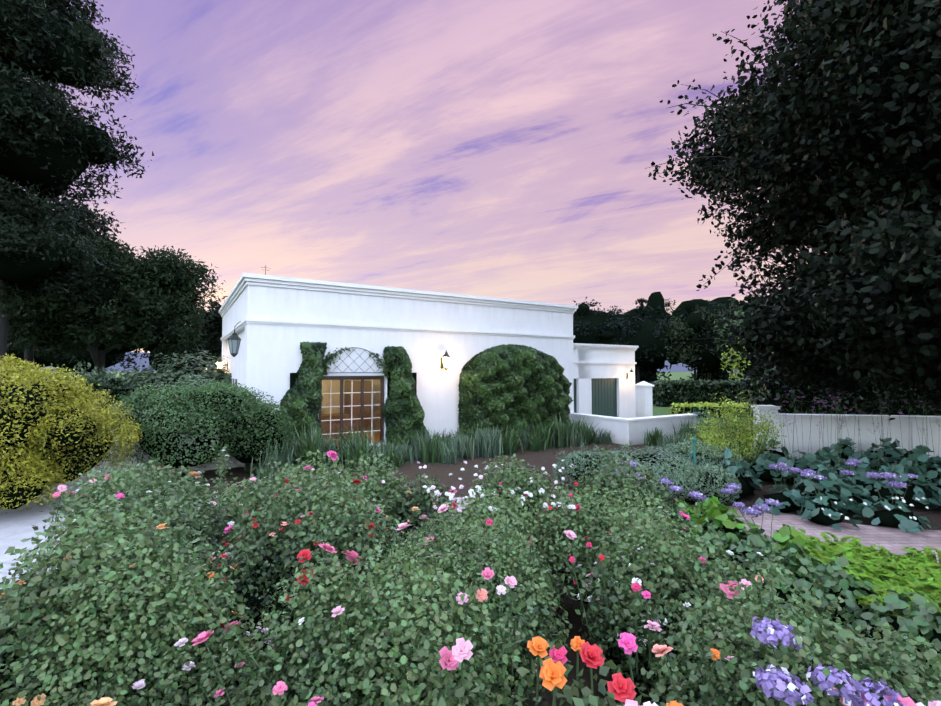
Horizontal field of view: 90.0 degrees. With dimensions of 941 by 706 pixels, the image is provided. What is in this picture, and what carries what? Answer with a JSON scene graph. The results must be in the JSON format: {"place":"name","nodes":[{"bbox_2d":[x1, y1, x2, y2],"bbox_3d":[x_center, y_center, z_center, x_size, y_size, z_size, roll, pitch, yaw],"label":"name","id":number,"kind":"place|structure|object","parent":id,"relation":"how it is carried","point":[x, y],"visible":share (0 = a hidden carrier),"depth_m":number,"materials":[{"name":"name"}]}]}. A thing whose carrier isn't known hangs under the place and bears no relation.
{"place":"outdoors","nodes":[
{"label":"outdoors","id":0,"kind":"place"},
{"bbox_2d":[0,472,168,589],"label":"concrete path","id":1,"kind":"structure","parent":0,"point":[16,526],"depth_m":6.73,"materials":[{"name":"grey concrete"}]},
{"bbox_2d":[41,352,738,371],"bbox_3d":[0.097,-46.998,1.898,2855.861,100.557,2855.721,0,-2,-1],"label":"distant hills","id":2,"kind":"structure","parent":0,"point":[674,367],"depth_m":1161.93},
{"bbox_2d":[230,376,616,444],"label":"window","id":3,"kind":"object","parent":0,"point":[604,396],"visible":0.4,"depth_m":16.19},
{"bbox_2d":[20,0,826,352],"label":"sky","id":4,"kind":"structure","parent":0,"point":[503,149],"materials":[{"name":"purple"}]},
{"bbox_2d":[3,372,940,705],"bbox_3d":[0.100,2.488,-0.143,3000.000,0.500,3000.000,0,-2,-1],"label":"ground","id":5,"kind":"structure","parent":0,"point":[531,458],"depth_m":9.39,"materials":[{"name":"soil"}]},
{"bbox_2d":[6,326,50,369],"bbox_3d":[-38.307,-0.206,40.339,8.752,8.593,9.493,0,-2,-1],"label":"tree","id":6,"kind":"object","parent":5,"relation":"on","point":[21,356],"depth_m":38.42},
{"bbox_2d":[0,353,142,513],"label":"golden shrub","id":7,"kind":"object","parent":5,"relation":"on","point":[83,400],"depth_m":7.35,"materials":[{"name":"yellow plant"}]},
{"bbox_2d":[0,0,153,366],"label":"tall tree","id":8,"kind":"object","parent":5,"relation":"on","point":[71,124],"depth_m":17.31,"materials":[{"name":"green plant"}]},
{"bbox_2d":[15,344,152,374],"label":"hills","id":9,"kind":"structure","parent":5,"relation":"on","point":[48,359],"depth_m":37.36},
{"bbox_2d":[11,186,185,368],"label":"tree leaves","id":10,"kind":"object","parent":5,"relation":"on","point":[78,215],"depth_m":26.22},
{"bbox_2d":[0,226,225,377],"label":"round tree","id":11,"kind":"object","parent":5,"relation":"on","point":[156,260],"depth_m":20.60,"materials":[{"name":"green plant"}]},
{"bbox_2d":[47,350,231,412],"bbox_3d":[-9.981,1.353,16.566,10.511,2.923,4.836,1,-2,-23],"label":"shrub","id":12,"kind":"object","parent":5,"relation":"on","point":[135,380],"depth_m":15.50,"materials":[{"name":"green plant"}]},
{"bbox_2d":[149,337,215,371],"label":"shrub","id":13,"kind":"object","parent":5,"relation":"on","point":[161,357],"depth_m":41.28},
{"bbox_2d":[105,369,298,468],"bbox_3d":[-5.773,1.458,10.375,4.023,2.056,2.972,0,-2,-1],"label":"green shrub","id":14,"kind":"object","parent":5,"relation":"on","point":[252,402],"depth_m":9.51,"materials":[{"name":"green plant"}]},
{"bbox_2d":[184,295,227,364],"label":"tree leaves","id":15,"kind":"object","parent":5,"relation":"on","point":[210,325],"depth_m":28.75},
{"bbox_2d":[194,343,221,363],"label":"tree leaves","id":16,"kind":"object","parent":5,"relation":"on","point":[206,349],"depth_m":38.59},
{"bbox_2d":[280,341,326,449],"bbox_3d":[-4.131,1.201,11.326,1.527,3.028,0.796,1,-3,-31],"label":"ivy","id":17,"kind":"object","parent":5,"relation":"on","point":[301,400],"visible":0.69,"depth_m":11.41,"materials":[{"name":"green plant"}]},
{"bbox_2d":[0,514,712,705],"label":"roses","id":18,"kind":"object","parent":5,"relation":"on","point":[257,602],"visible":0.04,"depth_m":2.99,"materials":[{"name":"green plant"}]},
{"bbox_2d":[74,273,697,480],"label":"house","id":19,"kind":"structure","parent":5,"relation":"on","point":[280,318],"depth_m":13.60,"materials":[{"name":"white paint"}]},
{"bbox_2d":[216,356,227,371],"bbox_3d":[-8.972,0.393,16.971,0.404,0.582,0.233,1,-3,-32],"label":"wall lantern","id":20,"kind":"object","parent":19,"relation":"attached to","point":[217,364],"visible":0.44,"depth_m":16.88,"materials":[{"name":"grey metal"}]},
{"bbox_2d":[228,321,240,356],"bbox_3d":[-5.885,-0.354,11.909,0.489,0.909,0.282,1,-3,-32],"label":"wall lantern","id":21,"kind":"object","parent":19,"relation":"attached to","point":[234,340],"visible":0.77,"depth_m":11.79,"materials":[{"name":"grey glass"}]},
{"bbox_2d":[321,379,380,445],"bbox_3d":[-3.166,1.617,12.546,1.680,1.915,0.006,1,-3,-32],"label":"door glass","id":22,"kind":"object","parent":19,"relation":"on","point":[350,407],"visible":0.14,"depth_m":12.54,"materials":[{"name":"glass"}]},
{"bbox_2d":[323,347,385,376],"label":"trellis arch","id":23,"kind":"structure","parent":19,"relation":"attached to","point":[353,361],"depth_m":12.45,"materials":[{"name":"silver metal"}]},
{"bbox_2d":[322,347,393,378],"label":"ivy tendrils","id":24,"kind":"object","parent":23,"relation":"attached to","point":[384,366],"visible":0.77,"depth_m":12.28,"materials":[{"name":"green plant"}]},
{"bbox_2d":[440,349,450,369],"bbox_3d":[-0.739,0.195,13.705,0.280,0.606,0.409,1,-3,-32],"label":"lantern","id":25,"kind":"object","parent":19,"relation":"attached to","point":[445,358],"visible":1,"depth_m":13.59,"materials":[{"name":"white glass"}]},
{"bbox_2d":[626,368,633,379],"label":"wall lantern","id":26,"kind":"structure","parent":19,"relation":"attached to","point":[631,373],"depth_m":18.27,"materials":[{"name":"grey metal"}]},
{"bbox_2d":[382,346,427,452],"bbox_3d":[-1.541,1.287,12.937,1.640,2.985,0.762,1,-3,-32],"label":"ivy","id":27,"kind":"object","parent":5,"relation":"on","point":[405,414],"visible":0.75,"depth_m":12.71,"materials":[{"name":"green plant"}]},
{"bbox_2d":[290,356,549,444],"bbox_3d":[-0.742,1.320,13.734,8.570,2.900,0.278,1,-3,-32],"label":"ivy backing","id":28,"kind":"object","parent":5,"relation":"on","point":[293,377],"visible":0.08,"depth_m":12.95,"materials":[{"name":"green plant"}]},
{"bbox_2d":[21,467,830,705],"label":"rose","id":29,"kind":"object","parent":5,"relation":"on","point":[569,692],"depth_m":2.37,"materials":[{"name":"plant"}]},
{"bbox_2d":[17,454,898,705],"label":"flower stems","id":30,"kind":"object","parent":5,"relation":"on","point":[265,675],"visible":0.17,"depth_m":2.39,"materials":[{"name":"green plant"}]},
{"bbox_2d":[42,444,696,568],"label":"rose bushes","id":31,"kind":"object","parent":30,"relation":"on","point":[424,504],"visible":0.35,"depth_m":5.24,"materials":[{"name":"green plant"}]},
{"bbox_2d":[0,446,767,705],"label":"rose bushes","id":32,"kind":"object","parent":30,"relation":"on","point":[138,517],"visible":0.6,"depth_m":3.19,"materials":[{"name":"green plant"}]},
{"bbox_2d":[0,481,835,705],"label":"rose flowers","id":33,"kind":"object","parent":30,"relation":"on","point":[337,610],"visible":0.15,"depth_m":2.61,"materials":[{"name":"pink plant"}]},
{"bbox_2d":[0,496,940,705],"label":"rose bushes","id":34,"kind":"object","parent":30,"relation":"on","point":[392,640],"visible":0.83,"depth_m":2.13,"materials":[{"name":"green plant"}]},
{"bbox_2d":[41,449,940,705],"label":"flowers","id":35,"kind":"object","parent":30,"relation":"on","point":[620,687],"visible":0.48,"depth_m":1.87,"materials":[{"name":"pink plant"}]},
{"bbox_2d":[245,427,676,475],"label":"dry leaves","id":36,"kind":"object","parent":5,"relation":"on","point":[446,437],"visible":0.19,"depth_m":12.00,"materials":[{"name":"brown plant"}]},
{"bbox_2d":[244,410,753,481],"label":"border strap leaves","id":37,"kind":"object","parent":5,"relation":"on","point":[539,442],"visible":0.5,"depth_m":12.48,"materials":[{"name":"green plant"}]},
{"bbox_2d":[458,344,573,446],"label":"ivy arch","id":38,"kind":"structure","parent":5,"relation":"on","point":[504,391],"depth_m":14.02,"materials":[{"name":"green plant"}]},
{"bbox_2d":[618,292,678,322],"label":"tree","id":39,"kind":"object","parent":5,"relation":"on","point":[655,299],"depth_m":53.14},
{"bbox_2d":[630,298,671,383],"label":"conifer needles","id":40,"kind":"object","parent":5,"relation":"on","point":[661,366],"depth_m":49.31,"materials":[{"name":"plant"}]},
{"bbox_2d":[552,439,750,503],"bbox_3d":[3.428,2.053,8.573,3.766,0.991,2.562,0,-2,-1],"label":"catmint shrub","id":41,"kind":"object","parent":5,"relation":"on","point":[694,469],"depth_m":8.16,"materials":[{"name":"green plant"}]},
{"bbox_2d":[689,437,696,464],"bbox_3d":[3.897,2.020,8.234,0.146,1.080,0.083,1,-2,-24],"label":"standpipe","id":42,"kind":"object","parent":5,"relation":"on","point":[693,439],"visible":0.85,"depth_m":8.24,"materials":[{"name":"teal metal"}]},
{"bbox_2d":[650,378,747,406],"bbox_3d":[18.650,2.631,30.560,14.044,2.020,2.022,0,-2,-3],"label":"hedge","id":43,"kind":"object","parent":5,"relation":"on","point":[699,382],"visible":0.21,"depth_m":29.62,"materials":[{"name":"green plant"}]},
{"bbox_2d":[693,407,709,419],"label":"garden gate","id":44,"kind":"structure","parent":5,"relation":"on","point":[695,412],"depth_m":15.68,"materials":[{"name":"metal"}]},
{"bbox_2d":[675,303,740,380],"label":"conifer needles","id":45,"kind":"object","parent":5,"relation":"on","point":[724,374],"depth_m":50.09,"materials":[{"name":"plant"}]},
{"bbox_2d":[668,402,748,417],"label":"lime hedge","id":46,"kind":"object","parent":5,"relation":"on","point":[699,405],"depth_m":22.60,"materials":[{"name":"green plant"}]},
{"bbox_2d":[669,420,747,461],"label":"lime shrub leaves","id":47,"kind":"object","parent":5,"relation":"on","point":[715,443],"depth_m":9.33,"materials":[{"name":"green plant"}]},
{"bbox_2d":[710,297,750,378],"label":"tree","id":48,"kind":"object","parent":5,"relation":"on","point":[726,301],"depth_m":52.02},
{"bbox_2d":[714,310,753,363],"bbox_3d":[20.905,-0.113,31.226,8.294,7.706,6.185,0,-2,-1],"label":"tree","id":49,"kind":"object","parent":5,"relation":"on","point":[735,323],"depth_m":32.17,"materials":[{"name":"green plant"}]},
{"bbox_2d":[689,391,786,464],"bbox_3d":[5.749,1.657,10.126,1.879,1.869,1.966,0,-2,-1],"label":"lime shrub","id":50,"kind":"object","parent":5,"relation":"on","point":[743,436],"depth_m":9.94,"materials":[{"name":"green plant"}]},
{"bbox_2d":[728,303,749,319],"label":"tree leaves","id":51,"kind":"object","parent":5,"relation":"on","point":[740,307],"depth_m":35.19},
{"bbox_2d":[740,389,748,402],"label":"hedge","id":52,"kind":"object","parent":5,"relation":"on","point":[743,395],"depth_m":26.61,"materials":[{"name":"green plant"}]},
{"bbox_2d":[730,291,759,314],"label":"tree leaves","id":53,"kind":"object","parent":5,"relation":"on","point":[742,306],"depth_m":36.78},
{"bbox_2d":[720,338,772,380],"bbox_3d":[16.567,1.011,27.490,3.326,5.173,3.066,0,-2,-1],"label":"shrub","id":54,"kind":"object","parent":5,"relation":"on","point":[734,365],"depth_m":27.70,"materials":[{"name":"green plant"}]},
{"bbox_2d":[672,495,823,556],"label":"chard plants","id":55,"kind":"object","parent":5,"relation":"on","point":[712,506],"depth_m":5.52,"materials":[{"name":"green plant"}]},
{"bbox_2d":[645,0,940,419],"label":"tree","id":56,"kind":"object","parent":5,"relation":"on","point":[899,25],"depth_m":7.66,"materials":[{"name":"green plant"}]},
{"bbox_2d":[660,436,940,513],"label":"kale plants","id":57,"kind":"object","parent":5,"relation":"on","point":[842,486],"depth_m":8.44,"materials":[{"name":"green plant"}]},
{"bbox_2d":[677,524,940,705],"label":"greenery","id":58,"kind":"object","parent":5,"relation":"on","point":[924,618],"depth_m":4.06,"materials":[{"name":"green plant"}]},
{"bbox_2d":[742,365,940,426],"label":"hedge","id":59,"kind":"object","parent":5,"relation":"on","point":[863,393],"depth_m":14.03,"materials":[{"name":"green plant"}]},
{"bbox_2d":[751,405,940,462],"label":"garden wall","id":60,"kind":"structure","parent":5,"relation":"on","point":[908,431],"depth_m":11.15,"materials":[{"name":"white paint"}]},
{"bbox_2d":[756,531,940,618],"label":"ferns","id":61,"kind":"object","parent":5,"relation":"on","point":[927,571],"depth_m":4.63,"materials":[{"name":"green plant"}]},
{"bbox_2d":[774,390,939,487],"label":"flower stems","id":62,"kind":"object","parent":5,"relation":"on","point":[837,407],"visible":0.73,"depth_m":8.98,"materials":[{"name":"green plant"}]},
{"bbox_2d":[210,497,940,563],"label":"brick path","id":63,"kind":"structure","parent":0,"point":[894,540],"depth_m":6.45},
{"bbox_2d":[573,297,631,343],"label":"tree","id":64,"kind":"object","parent":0,"point":[594,319],"depth_m":46.70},
{"bbox_2d":[596,311,677,382],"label":"tree","id":65,"kind":"object","parent":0,"point":[643,336],"depth_m":44.62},
{"bbox_2d":[655,299,737,380],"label":"tree","id":66,"kind":"object","parent":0,"point":[688,305],"depth_m":47.09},
{"bbox_2d":[662,303,738,379],"bbox_3d":[17.930,0.069,35.667,5.915,7.685,7.958,1,-2,-22],"label":"tree","id":67,"kind":"object","parent":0,"point":[710,361],"depth_m":35.08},
{"bbox_2d":[615,458,938,705],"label":"flowers","id":68,"kind":"object","parent":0,"point":[765,682],"depth_m":5.51,"materials":[{"name":"purple plant"}]},
{"bbox_2d":[773,390,938,433],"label":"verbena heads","id":69,"kind":"object","parent":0,"point":[850,409],"visible":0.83,"depth_m":9.07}
]}

